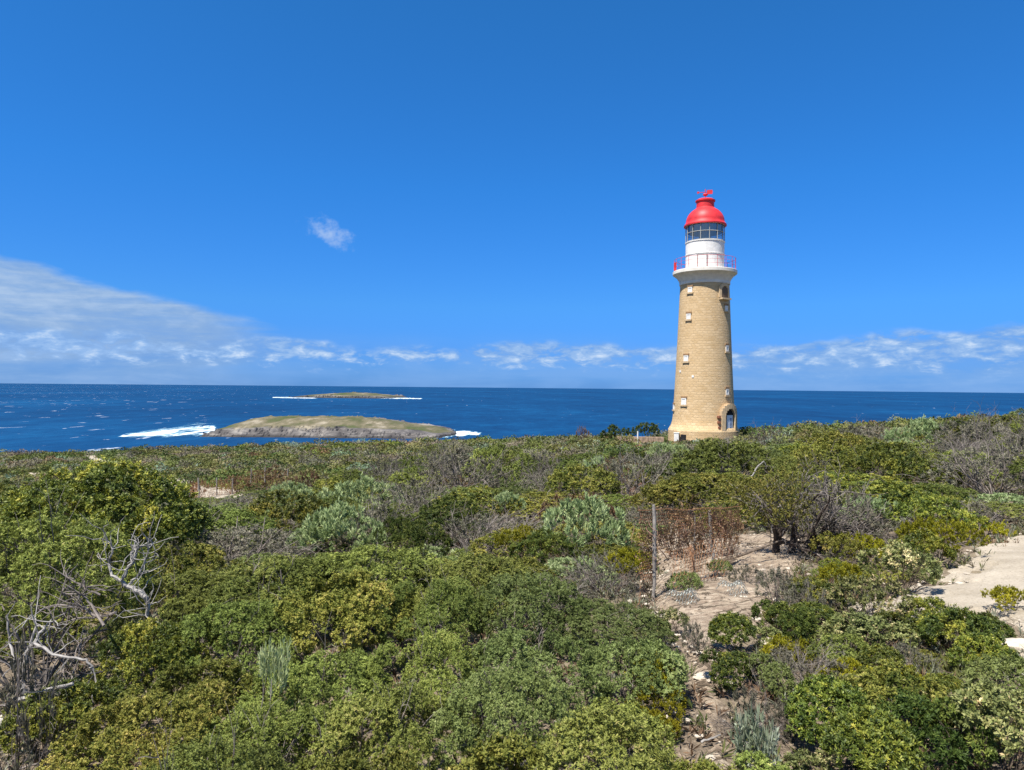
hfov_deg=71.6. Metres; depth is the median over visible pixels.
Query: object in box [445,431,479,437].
surf
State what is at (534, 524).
grey shrub
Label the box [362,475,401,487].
olive shrub
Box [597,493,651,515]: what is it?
olive shrub
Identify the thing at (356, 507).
olive shrub
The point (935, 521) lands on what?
grey shrub
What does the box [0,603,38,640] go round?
green shrub
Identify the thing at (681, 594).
fallen netting
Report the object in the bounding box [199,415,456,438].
islet
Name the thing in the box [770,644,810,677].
grey shrub
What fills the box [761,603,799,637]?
green shrub
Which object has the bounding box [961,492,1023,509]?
silver shrub
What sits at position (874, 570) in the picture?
green shrub
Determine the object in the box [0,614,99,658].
shrub
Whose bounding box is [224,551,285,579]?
grey green shrub
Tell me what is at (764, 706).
grey shrub
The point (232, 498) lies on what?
dark green shrub
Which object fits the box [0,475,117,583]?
yellow tipped shrub
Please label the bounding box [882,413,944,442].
silver shrub
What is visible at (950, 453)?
olive shrub
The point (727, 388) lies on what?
window
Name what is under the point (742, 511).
yellow tipped shrub
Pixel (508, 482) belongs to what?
grey green shrub
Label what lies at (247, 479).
rusty shrub
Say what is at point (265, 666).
silver herb
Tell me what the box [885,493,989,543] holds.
yellow tipped shrub
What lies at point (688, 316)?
window
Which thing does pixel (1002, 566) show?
sandy track
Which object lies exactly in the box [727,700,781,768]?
silver herb
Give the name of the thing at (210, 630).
olive shrub
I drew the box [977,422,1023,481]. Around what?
grey shrub
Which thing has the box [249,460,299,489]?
rusty shrub
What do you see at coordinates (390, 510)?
dark green shrub
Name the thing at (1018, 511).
olive shrub
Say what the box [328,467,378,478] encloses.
olive shrub
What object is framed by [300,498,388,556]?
silver shrub
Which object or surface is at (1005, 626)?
yellow tipped shrub
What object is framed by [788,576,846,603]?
yellow tipped shrub
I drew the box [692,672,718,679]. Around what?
rock
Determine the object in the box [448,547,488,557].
olive shrub
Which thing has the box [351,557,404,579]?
green shrub
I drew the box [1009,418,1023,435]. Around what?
olive shrub
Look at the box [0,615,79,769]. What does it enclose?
grey shrub
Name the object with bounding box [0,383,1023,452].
sea
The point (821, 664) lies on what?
grey shrub
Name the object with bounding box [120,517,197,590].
yellow tipped shrub
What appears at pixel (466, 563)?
olive shrub
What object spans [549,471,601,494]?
dark green shrub
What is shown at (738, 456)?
yellow tipped shrub
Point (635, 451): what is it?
dark green shrub
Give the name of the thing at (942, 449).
grey shrub
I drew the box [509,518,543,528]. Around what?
olive shrub
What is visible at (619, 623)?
grey green shrub
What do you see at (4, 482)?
yellow tipped shrub
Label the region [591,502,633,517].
dark green shrub
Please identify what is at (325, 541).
olive shrub
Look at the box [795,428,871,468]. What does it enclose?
green shrub
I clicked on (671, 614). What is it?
speckled shrub
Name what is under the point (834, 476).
yellow tipped shrub
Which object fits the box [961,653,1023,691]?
grey green shrub
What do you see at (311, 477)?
rusty shrub
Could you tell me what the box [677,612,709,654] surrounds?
grey shrub
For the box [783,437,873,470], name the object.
green shrub
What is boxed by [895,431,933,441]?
green shrub
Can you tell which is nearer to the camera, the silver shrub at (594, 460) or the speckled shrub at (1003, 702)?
the speckled shrub at (1003, 702)
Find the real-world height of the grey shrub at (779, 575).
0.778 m
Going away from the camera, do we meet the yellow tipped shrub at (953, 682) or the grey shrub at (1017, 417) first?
the yellow tipped shrub at (953, 682)
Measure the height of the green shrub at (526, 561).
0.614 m
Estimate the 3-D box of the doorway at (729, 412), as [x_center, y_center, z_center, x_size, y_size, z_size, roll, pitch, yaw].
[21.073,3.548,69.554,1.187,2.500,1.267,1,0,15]
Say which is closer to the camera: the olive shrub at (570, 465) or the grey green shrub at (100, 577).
the grey green shrub at (100, 577)
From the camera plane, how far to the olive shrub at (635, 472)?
29.86 m
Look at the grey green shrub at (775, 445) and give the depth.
36.12 m
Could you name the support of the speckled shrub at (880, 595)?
on the ground at (706, 746)
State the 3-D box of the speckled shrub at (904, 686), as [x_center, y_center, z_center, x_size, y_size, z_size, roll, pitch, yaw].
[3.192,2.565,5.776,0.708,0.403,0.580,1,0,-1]
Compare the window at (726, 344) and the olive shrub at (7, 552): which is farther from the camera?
the window at (726, 344)
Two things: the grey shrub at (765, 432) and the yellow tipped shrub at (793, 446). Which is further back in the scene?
the grey shrub at (765, 432)
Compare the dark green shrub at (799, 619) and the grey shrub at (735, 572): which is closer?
the dark green shrub at (799, 619)
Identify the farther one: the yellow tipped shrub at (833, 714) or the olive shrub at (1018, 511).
the olive shrub at (1018, 511)
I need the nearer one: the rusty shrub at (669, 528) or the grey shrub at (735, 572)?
the grey shrub at (735, 572)
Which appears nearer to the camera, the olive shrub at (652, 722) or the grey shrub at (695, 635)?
the olive shrub at (652, 722)
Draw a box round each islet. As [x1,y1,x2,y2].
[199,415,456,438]
[289,392,404,398]
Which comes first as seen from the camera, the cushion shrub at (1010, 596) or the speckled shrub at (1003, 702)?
the speckled shrub at (1003, 702)
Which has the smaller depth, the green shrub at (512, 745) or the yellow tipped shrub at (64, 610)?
the green shrub at (512, 745)
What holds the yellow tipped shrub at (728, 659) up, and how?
on the ground at (706, 746)
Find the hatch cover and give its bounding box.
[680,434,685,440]
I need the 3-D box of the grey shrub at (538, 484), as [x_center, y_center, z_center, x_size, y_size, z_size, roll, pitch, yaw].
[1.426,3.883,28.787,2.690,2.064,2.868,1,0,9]
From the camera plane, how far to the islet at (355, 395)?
4628.89 m
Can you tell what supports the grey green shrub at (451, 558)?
on the ground at (706, 746)
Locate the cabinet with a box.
[674,432,678,440]
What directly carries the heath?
on the ground at (706, 746)
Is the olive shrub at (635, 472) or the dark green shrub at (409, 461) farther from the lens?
the dark green shrub at (409, 461)
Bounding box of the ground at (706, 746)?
[0,462,1023,769]
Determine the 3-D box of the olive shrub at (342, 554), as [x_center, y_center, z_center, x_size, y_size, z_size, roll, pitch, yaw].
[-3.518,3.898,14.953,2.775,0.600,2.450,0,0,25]
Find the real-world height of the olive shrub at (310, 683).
1.307 m
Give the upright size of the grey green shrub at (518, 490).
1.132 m
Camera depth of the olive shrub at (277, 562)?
9.09 m
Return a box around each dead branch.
[0,512,175,769]
[0,575,95,703]
[17,552,131,651]
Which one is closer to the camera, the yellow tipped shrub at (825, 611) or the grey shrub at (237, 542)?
the yellow tipped shrub at (825, 611)
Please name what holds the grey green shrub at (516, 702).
on the ground at (706, 746)
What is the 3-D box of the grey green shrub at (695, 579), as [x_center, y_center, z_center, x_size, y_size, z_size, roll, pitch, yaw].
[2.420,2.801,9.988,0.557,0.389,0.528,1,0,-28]
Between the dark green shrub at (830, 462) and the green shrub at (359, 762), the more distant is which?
the dark green shrub at (830, 462)
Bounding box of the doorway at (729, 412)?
[726,409,732,414]
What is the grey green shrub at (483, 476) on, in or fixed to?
on the ground at (706, 746)
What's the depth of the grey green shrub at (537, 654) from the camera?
6.01 m
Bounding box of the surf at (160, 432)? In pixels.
[119,423,215,436]
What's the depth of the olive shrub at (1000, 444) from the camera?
23.89 m
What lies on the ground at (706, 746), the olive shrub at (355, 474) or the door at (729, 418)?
the olive shrub at (355, 474)
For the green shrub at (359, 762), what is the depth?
3.99 m
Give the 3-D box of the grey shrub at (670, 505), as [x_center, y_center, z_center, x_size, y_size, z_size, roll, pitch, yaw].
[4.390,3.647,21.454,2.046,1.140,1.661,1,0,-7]
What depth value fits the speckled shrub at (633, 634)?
7.67 m
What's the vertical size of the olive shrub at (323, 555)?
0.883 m
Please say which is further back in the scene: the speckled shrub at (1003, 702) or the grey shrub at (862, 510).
the grey shrub at (862, 510)
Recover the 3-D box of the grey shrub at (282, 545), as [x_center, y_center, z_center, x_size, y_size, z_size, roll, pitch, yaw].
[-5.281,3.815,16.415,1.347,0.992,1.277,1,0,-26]
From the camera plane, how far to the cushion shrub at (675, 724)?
5.57 m
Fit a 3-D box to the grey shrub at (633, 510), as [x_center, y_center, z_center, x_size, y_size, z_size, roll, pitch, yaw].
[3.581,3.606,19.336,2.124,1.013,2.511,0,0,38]
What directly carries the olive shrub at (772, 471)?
on the ground at (706, 746)
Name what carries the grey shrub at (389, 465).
on the ground at (706, 746)
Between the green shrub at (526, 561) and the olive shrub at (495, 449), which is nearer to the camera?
the green shrub at (526, 561)
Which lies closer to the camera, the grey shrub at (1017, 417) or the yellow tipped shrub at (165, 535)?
the yellow tipped shrub at (165, 535)
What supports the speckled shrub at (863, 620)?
on the ground at (706, 746)
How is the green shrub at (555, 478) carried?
on the ground at (706, 746)
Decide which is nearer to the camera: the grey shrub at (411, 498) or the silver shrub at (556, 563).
the silver shrub at (556, 563)
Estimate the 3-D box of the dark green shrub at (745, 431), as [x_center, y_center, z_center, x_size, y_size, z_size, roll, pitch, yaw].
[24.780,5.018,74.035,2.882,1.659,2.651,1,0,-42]
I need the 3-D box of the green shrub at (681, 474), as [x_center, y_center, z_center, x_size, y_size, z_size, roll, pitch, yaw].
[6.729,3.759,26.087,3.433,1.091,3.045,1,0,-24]
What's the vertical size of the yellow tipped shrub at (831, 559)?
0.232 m
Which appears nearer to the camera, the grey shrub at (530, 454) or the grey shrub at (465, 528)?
the grey shrub at (465, 528)
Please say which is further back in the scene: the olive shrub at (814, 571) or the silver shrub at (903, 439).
the silver shrub at (903, 439)
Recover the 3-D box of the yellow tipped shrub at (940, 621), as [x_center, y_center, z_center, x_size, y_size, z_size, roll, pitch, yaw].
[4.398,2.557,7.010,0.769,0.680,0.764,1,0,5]
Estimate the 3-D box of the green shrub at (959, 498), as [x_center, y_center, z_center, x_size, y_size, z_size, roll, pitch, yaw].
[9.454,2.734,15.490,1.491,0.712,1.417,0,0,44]
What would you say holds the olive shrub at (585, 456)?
on the ground at (706, 746)
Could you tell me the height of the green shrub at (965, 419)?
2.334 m
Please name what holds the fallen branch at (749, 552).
on the path
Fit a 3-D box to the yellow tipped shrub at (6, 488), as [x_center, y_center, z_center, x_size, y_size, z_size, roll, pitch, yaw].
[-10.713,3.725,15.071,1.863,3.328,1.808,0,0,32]
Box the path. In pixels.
[647,533,807,769]
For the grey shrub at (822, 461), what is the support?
on the ground at (706, 746)
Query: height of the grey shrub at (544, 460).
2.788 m
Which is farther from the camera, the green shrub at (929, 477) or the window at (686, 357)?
the window at (686, 357)
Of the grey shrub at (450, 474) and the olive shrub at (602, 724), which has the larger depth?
the grey shrub at (450, 474)
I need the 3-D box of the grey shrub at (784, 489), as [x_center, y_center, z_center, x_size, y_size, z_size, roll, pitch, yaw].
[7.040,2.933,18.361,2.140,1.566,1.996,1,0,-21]
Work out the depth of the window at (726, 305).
70.03 m
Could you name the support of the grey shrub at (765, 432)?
on the ground at (706, 746)
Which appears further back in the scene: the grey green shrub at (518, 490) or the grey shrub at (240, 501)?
the grey shrub at (240, 501)
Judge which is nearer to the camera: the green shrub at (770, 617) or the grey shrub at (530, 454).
the green shrub at (770, 617)
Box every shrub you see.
[0,455,209,583]
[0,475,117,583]
[0,480,31,490]
[0,483,15,490]
[0,483,159,700]
[0,544,11,566]
[0,568,52,602]
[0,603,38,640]
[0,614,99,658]
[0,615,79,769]
[0,674,146,769]
[1,481,30,560]
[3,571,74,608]
[32,607,87,634]
[35,693,236,769]
[49,564,168,602]
[55,581,160,624]
[59,533,151,565]
[82,617,211,706]
[91,618,119,639]
[103,545,280,656]
[104,480,146,494]
[114,656,283,768]
[117,542,256,609]
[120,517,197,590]
[122,491,277,566]
[123,500,161,510]
[139,701,293,769]
[140,516,324,579]
[140,593,172,608]
[154,597,317,702]
[157,593,201,622]
[170,671,362,769]
[182,474,209,498]
[186,530,242,554]
[189,498,279,550]
[193,497,226,502]
[198,547,377,657]
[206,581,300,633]
[207,494,257,509]
[217,495,245,503]
[219,474,254,493]
[219,519,298,543]
[221,489,274,507]
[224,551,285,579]
[230,490,267,495]
[231,611,395,754]
[238,488,329,545]
[241,489,293,498]
[241,542,276,559]
[245,527,366,557]
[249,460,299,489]
[252,575,331,590]
[257,540,310,561]
[266,550,349,585]
[268,480,314,536]
[272,566,418,695]
[285,525,332,556]
[285,531,447,639]
[291,744,418,769]
[293,469,319,486]
[294,671,496,769]
[295,493,370,537]
[299,500,374,540]
[299,537,346,548]
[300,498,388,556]
[311,475,369,499]
[313,550,391,578]
[316,472,409,516]
[325,486,422,552]
[327,464,369,485]
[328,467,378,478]
[344,503,414,544]
[346,445,414,486]
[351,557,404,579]
[355,617,484,731]
[356,486,418,507]
[362,457,413,493]
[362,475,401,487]
[366,468,466,510]
[371,543,408,580]
[372,515,420,555]
[373,458,416,479]
[374,561,495,672]
[376,491,445,533]
[377,502,416,519]
[380,480,444,511]
[384,534,421,551]
[385,465,450,494]
[386,519,453,562]
[389,476,428,498]
[389,524,546,629]
[392,509,487,544]
[398,544,470,563]
[400,466,441,481]
[401,434,525,501]
[402,459,426,466]
[407,435,469,469]
[412,495,491,538]
[413,558,515,593]
[415,556,482,580]
[424,493,526,555]
[425,485,494,507]
[426,664,585,769]
[431,458,472,489]
[431,475,476,490]
[431,483,535,524]
[443,729,550,769]
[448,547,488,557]
[455,504,561,547]
[460,441,536,485]
[460,461,508,475]
[460,471,506,486]
[467,568,593,650]
[468,624,613,726]
[469,527,552,559]
[474,479,521,488]
[477,486,549,509]
[485,490,526,528]
[490,489,591,519]
[493,523,553,558]
[493,566,612,622]
[498,556,555,587]
[504,448,551,474]
[507,526,583,565]
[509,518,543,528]
[510,478,549,491]
[511,440,561,481]
[516,459,555,476]
[518,459,565,495]
[522,478,553,491]
[530,490,631,559]
[531,484,579,523]
[532,701,679,769]
[534,555,621,589]
[540,596,678,655]
[541,457,572,472]
[541,519,609,543]
[544,458,626,498]
[545,460,588,476]
[548,484,579,498]
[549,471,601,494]
[550,453,580,469]
[550,536,585,557]
[553,452,606,469]
[554,521,651,551]
[556,479,616,534]
[557,542,648,600]
[564,543,658,573]
[572,696,678,769]
[573,455,624,478]
[575,432,682,501]
[576,422,589,440]
[578,635,692,706]
[587,549,625,579]
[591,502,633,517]
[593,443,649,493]
[597,447,650,483]
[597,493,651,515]
[599,424,634,440]
[599,448,657,476]
[603,493,631,505]
[603,546,650,586]
[610,504,675,527]
[611,542,638,551]
[613,519,665,538]
[620,465,664,489]
[622,489,678,514]
[624,615,676,646]
[624,658,683,686]
[624,682,686,728]
[627,472,668,486]
[628,480,696,518]
[629,757,682,769]
[631,422,659,436]
[631,638,685,677]
[632,489,709,506]
[635,628,673,651]
[639,461,688,478]
[640,486,704,561]
[642,707,681,741]
[644,471,770,518]
[646,441,696,473]
[646,442,689,460]
[654,472,717,490]
[657,607,690,637]
[661,436,696,458]
[661,458,732,474]
[664,570,703,589]
[666,432,771,483]
[671,757,739,769]
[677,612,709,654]
[679,488,722,507]
[683,472,773,498]
[687,515,729,532]
[694,500,765,523]
[695,682,794,749]
[696,498,743,558]
[698,646,754,692]
[704,451,766,473]
[706,460,755,474]
[706,559,732,576]
[706,610,759,655]
[721,443,761,451]
[727,563,769,586]
[730,500,812,529]
[730,746,798,769]
[733,444,816,481]
[739,426,758,433]
[742,417,791,442]
[743,624,790,653]
[744,651,796,699]
[749,452,824,482]
[749,471,814,505]
[750,555,800,603]
[750,598,817,643]
[751,470,811,485]
[752,629,850,706]
[754,443,804,451]
[759,461,807,484]
[759,633,818,669]
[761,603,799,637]
[765,686,816,742]
[770,442,834,462]
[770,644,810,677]
[774,672,875,758]
[776,575,838,621]
[779,457,895,552]
[779,746,843,769]
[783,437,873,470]
[784,575,822,598]
[787,471,924,505]
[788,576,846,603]
[790,601,835,622]
[793,621,828,645]
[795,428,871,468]
[796,464,862,483]
[801,454,837,469]
[804,654,843,673]
[806,632,871,667]
[807,672,863,717]
[808,530,864,563]
[810,566,915,619]
[810,656,872,681]
[811,564,848,581]
[816,561,870,595]
[817,415,884,440]
[817,609,921,657]
[818,472,902,497]
[818,556,846,566]
[818,712,850,744]
[819,704,933,769]
[821,477,958,521]
[824,616,853,631]
[826,433,878,460]
[827,440,909,475]
[827,449,879,474]
[828,531,886,559]
[837,493,908,533]
[838,658,951,742]
[848,610,890,639]
[851,560,910,583]
[851,754,922,769]
[855,437,918,480]
[855,506,962,556]
[855,538,945,596]
[855,661,930,699]
[856,642,905,679]
[860,608,948,650]
[860,676,943,716]
[867,464,889,474]
[875,688,999,769]
[878,437,920,451]
[879,636,948,674]
[881,436,945,459]
[881,470,926,484]
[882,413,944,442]
[882,451,965,485]
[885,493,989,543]
[892,526,957,566]
[894,422,1023,494]
[894,514,990,563]
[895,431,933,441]
[898,444,945,468]
[900,594,963,624]
[903,568,927,581]
[905,470,954,484]
[908,426,1010,481]
[909,482,965,496]
[909,513,951,534]
[912,494,984,524]
[912,649,963,672]
[915,444,1002,487]
[915,603,1007,661]
[917,437,981,457]
[918,480,979,500]
[919,671,963,695]
[921,622,972,654]
[924,400,1022,452]
[931,419,1003,445]
[931,491,1023,537]
[938,676,1023,769]
[939,416,1005,442]
[945,631,1021,676]
[948,701,1023,751]
[950,403,998,420]
[953,611,998,620]
[960,518,1016,539]
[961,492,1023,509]
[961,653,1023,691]
[963,501,1023,521]
[964,616,1017,638]
[967,420,1023,476]
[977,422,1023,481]
[979,414,1021,429]
[980,584,1023,610]
[984,441,1017,461]
[991,407,1023,437]
[999,478,1023,487]
[1000,460,1023,485]
[1006,407,1023,420]
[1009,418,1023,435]
[1010,413,1023,438]
[1010,450,1023,464]
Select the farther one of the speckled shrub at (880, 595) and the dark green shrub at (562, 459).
the dark green shrub at (562, 459)
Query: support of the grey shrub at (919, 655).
on the ground at (706, 746)
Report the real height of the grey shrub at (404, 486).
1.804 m
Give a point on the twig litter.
(747, 644)
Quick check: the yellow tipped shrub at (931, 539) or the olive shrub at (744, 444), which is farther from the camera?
the olive shrub at (744, 444)
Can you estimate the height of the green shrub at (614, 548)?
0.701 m
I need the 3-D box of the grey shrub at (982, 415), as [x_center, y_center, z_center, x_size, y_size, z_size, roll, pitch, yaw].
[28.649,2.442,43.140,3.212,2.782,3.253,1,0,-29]
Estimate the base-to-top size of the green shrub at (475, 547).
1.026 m
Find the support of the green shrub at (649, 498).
on the ground at (706, 746)
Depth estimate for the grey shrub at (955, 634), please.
7.23 m
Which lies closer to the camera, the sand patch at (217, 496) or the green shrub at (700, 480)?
the green shrub at (700, 480)
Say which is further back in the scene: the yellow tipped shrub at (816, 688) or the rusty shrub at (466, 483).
the rusty shrub at (466, 483)
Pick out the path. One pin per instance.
(713, 602)
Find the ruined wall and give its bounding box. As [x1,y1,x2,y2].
[616,436,663,442]
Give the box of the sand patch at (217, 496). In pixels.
[171,478,241,497]
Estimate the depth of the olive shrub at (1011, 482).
18.54 m
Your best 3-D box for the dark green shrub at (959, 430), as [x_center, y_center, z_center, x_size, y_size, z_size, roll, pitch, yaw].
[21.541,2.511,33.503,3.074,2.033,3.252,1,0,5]
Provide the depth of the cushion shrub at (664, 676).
6.48 m
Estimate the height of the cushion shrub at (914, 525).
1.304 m
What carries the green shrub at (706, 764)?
on the ground at (706, 746)
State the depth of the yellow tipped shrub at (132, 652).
7.01 m
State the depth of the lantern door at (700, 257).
70.24 m
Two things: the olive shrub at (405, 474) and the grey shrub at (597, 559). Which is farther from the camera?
the olive shrub at (405, 474)
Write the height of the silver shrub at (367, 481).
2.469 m
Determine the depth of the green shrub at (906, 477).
23.31 m
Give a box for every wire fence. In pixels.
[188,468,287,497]
[626,500,747,603]
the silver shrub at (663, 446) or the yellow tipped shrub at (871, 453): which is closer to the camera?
the yellow tipped shrub at (871, 453)
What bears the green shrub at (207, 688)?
on the ground at (706, 746)
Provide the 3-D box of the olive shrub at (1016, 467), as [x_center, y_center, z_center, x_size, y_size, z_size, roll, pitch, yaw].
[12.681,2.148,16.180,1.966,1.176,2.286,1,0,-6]
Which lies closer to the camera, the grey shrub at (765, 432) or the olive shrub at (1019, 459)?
the olive shrub at (1019, 459)
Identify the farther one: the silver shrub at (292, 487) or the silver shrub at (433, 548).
the silver shrub at (292, 487)
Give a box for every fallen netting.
[665,588,700,603]
[716,580,747,596]
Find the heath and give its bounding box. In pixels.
[0,410,1020,497]
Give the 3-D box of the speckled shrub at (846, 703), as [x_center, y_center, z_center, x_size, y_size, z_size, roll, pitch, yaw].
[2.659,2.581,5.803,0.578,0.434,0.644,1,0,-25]
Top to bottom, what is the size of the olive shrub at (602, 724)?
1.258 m
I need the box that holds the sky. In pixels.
[0,0,1023,392]
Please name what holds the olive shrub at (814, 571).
on the ground at (706, 746)
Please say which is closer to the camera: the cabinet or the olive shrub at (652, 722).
the olive shrub at (652, 722)
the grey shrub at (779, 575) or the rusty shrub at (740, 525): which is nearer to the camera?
the grey shrub at (779, 575)
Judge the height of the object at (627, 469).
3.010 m
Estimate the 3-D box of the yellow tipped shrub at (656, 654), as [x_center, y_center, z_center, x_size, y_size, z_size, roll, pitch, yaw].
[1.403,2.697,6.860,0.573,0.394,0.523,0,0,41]
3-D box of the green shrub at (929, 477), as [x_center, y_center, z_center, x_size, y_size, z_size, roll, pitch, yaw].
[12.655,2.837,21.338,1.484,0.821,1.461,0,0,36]
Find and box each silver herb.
[256,634,291,745]
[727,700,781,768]
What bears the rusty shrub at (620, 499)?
on the ground at (706, 746)
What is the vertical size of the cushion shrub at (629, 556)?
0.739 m
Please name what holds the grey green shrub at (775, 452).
on the ground at (706, 746)
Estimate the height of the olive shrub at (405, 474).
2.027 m
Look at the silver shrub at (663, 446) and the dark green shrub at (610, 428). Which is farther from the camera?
the dark green shrub at (610, 428)
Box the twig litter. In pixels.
[562,527,1023,768]
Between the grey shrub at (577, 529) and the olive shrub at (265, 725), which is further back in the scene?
the grey shrub at (577, 529)
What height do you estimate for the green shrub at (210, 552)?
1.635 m
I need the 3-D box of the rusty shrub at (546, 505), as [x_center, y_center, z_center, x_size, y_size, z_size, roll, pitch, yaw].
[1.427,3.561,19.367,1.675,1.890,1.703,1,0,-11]
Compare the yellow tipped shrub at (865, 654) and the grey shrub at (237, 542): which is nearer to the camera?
the yellow tipped shrub at (865, 654)
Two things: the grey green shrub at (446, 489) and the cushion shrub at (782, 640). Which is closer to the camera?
the cushion shrub at (782, 640)
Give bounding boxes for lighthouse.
[668,189,739,440]
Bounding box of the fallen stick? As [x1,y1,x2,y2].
[701,734,720,742]
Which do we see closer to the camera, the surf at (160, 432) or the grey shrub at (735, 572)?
the grey shrub at (735, 572)
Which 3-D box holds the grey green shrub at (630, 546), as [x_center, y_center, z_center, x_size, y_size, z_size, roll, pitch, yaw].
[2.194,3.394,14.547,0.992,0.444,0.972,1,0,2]
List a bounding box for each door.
[697,253,706,266]
[726,415,732,427]
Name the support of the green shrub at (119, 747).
on the ground at (706, 746)
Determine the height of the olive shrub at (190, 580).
1.645 m
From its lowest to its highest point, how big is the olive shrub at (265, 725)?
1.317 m
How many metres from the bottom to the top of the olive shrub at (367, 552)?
2.002 m
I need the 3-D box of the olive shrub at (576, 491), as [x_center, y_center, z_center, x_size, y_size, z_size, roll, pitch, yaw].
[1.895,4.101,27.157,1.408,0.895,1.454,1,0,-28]
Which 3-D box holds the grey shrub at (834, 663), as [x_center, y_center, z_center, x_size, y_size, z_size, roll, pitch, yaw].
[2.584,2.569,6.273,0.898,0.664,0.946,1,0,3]
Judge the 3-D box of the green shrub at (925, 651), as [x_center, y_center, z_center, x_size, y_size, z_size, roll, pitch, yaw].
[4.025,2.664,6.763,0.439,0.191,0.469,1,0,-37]
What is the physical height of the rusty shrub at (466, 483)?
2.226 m
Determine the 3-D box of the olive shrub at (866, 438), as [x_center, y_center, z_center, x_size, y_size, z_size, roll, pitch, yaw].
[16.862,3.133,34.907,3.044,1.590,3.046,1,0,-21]
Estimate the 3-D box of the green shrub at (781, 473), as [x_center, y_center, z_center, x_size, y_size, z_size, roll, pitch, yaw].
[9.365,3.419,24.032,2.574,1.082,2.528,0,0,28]
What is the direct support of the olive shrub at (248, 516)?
on the ground at (706, 746)
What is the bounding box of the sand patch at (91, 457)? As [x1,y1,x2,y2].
[89,455,110,461]
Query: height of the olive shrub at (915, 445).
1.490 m
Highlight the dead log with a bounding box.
[18,682,73,702]
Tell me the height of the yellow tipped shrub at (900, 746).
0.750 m
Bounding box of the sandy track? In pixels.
[848,535,1023,655]
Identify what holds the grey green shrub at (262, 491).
on the ground at (706, 746)
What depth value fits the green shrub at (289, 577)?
11.64 m
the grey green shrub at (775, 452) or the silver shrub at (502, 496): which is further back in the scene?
the grey green shrub at (775, 452)
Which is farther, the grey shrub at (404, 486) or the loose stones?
the grey shrub at (404, 486)
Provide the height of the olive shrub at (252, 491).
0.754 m
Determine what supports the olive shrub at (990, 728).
on the ground at (706, 746)
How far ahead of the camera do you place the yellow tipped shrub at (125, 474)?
13.51 m
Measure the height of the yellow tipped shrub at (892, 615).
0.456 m
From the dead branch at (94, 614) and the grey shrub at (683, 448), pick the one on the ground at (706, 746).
the grey shrub at (683, 448)
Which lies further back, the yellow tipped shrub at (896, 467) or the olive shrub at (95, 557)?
the yellow tipped shrub at (896, 467)
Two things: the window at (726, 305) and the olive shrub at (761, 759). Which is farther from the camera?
the window at (726, 305)
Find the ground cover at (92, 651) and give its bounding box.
[0,477,1023,769]
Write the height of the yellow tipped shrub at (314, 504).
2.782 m
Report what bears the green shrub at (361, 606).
on the ground at (706, 746)
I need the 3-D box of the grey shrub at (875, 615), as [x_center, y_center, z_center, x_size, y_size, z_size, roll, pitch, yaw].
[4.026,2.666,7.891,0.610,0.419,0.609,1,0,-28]
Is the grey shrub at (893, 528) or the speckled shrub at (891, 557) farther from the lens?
the grey shrub at (893, 528)
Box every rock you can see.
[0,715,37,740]
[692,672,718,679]
[1001,638,1023,651]
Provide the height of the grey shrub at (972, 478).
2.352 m
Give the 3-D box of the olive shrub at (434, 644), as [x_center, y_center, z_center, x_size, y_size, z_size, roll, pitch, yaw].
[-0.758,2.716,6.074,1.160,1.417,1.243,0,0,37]
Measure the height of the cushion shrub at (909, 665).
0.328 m
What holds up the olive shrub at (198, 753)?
on the ground at (706, 746)
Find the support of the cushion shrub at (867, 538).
on the ground at (706, 746)
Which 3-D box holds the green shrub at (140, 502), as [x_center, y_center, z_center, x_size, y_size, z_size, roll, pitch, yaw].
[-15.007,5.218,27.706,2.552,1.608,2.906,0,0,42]
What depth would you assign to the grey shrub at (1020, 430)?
27.49 m
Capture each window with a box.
[680,396,686,405]
[682,353,688,362]
[685,311,691,320]
[686,285,693,293]
[724,304,728,312]
[725,343,729,352]
[725,387,729,396]
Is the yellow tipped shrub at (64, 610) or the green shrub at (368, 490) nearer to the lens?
the yellow tipped shrub at (64, 610)
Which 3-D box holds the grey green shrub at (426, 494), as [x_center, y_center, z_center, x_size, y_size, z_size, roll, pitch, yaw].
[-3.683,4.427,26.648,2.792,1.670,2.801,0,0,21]
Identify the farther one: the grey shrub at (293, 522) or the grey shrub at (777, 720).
the grey shrub at (293, 522)
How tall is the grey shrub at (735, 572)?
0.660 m
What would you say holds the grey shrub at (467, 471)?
on the ground at (706, 746)
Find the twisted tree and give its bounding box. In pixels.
[711,449,896,563]
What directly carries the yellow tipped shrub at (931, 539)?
on the ground at (706, 746)
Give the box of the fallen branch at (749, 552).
[736,539,784,557]
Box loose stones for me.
[628,532,1021,768]
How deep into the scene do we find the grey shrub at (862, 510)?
13.32 m
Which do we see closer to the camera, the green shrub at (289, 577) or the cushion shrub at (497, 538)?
the green shrub at (289, 577)
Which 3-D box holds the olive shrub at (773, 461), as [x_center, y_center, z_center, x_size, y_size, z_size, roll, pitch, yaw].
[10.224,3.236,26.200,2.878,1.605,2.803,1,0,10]
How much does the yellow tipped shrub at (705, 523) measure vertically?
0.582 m
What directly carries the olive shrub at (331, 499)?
on the ground at (706, 746)
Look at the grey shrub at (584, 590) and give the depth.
9.78 m
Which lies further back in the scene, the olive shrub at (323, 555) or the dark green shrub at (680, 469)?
the dark green shrub at (680, 469)
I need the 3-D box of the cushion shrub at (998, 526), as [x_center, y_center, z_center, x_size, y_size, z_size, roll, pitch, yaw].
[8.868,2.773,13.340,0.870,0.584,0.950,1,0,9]

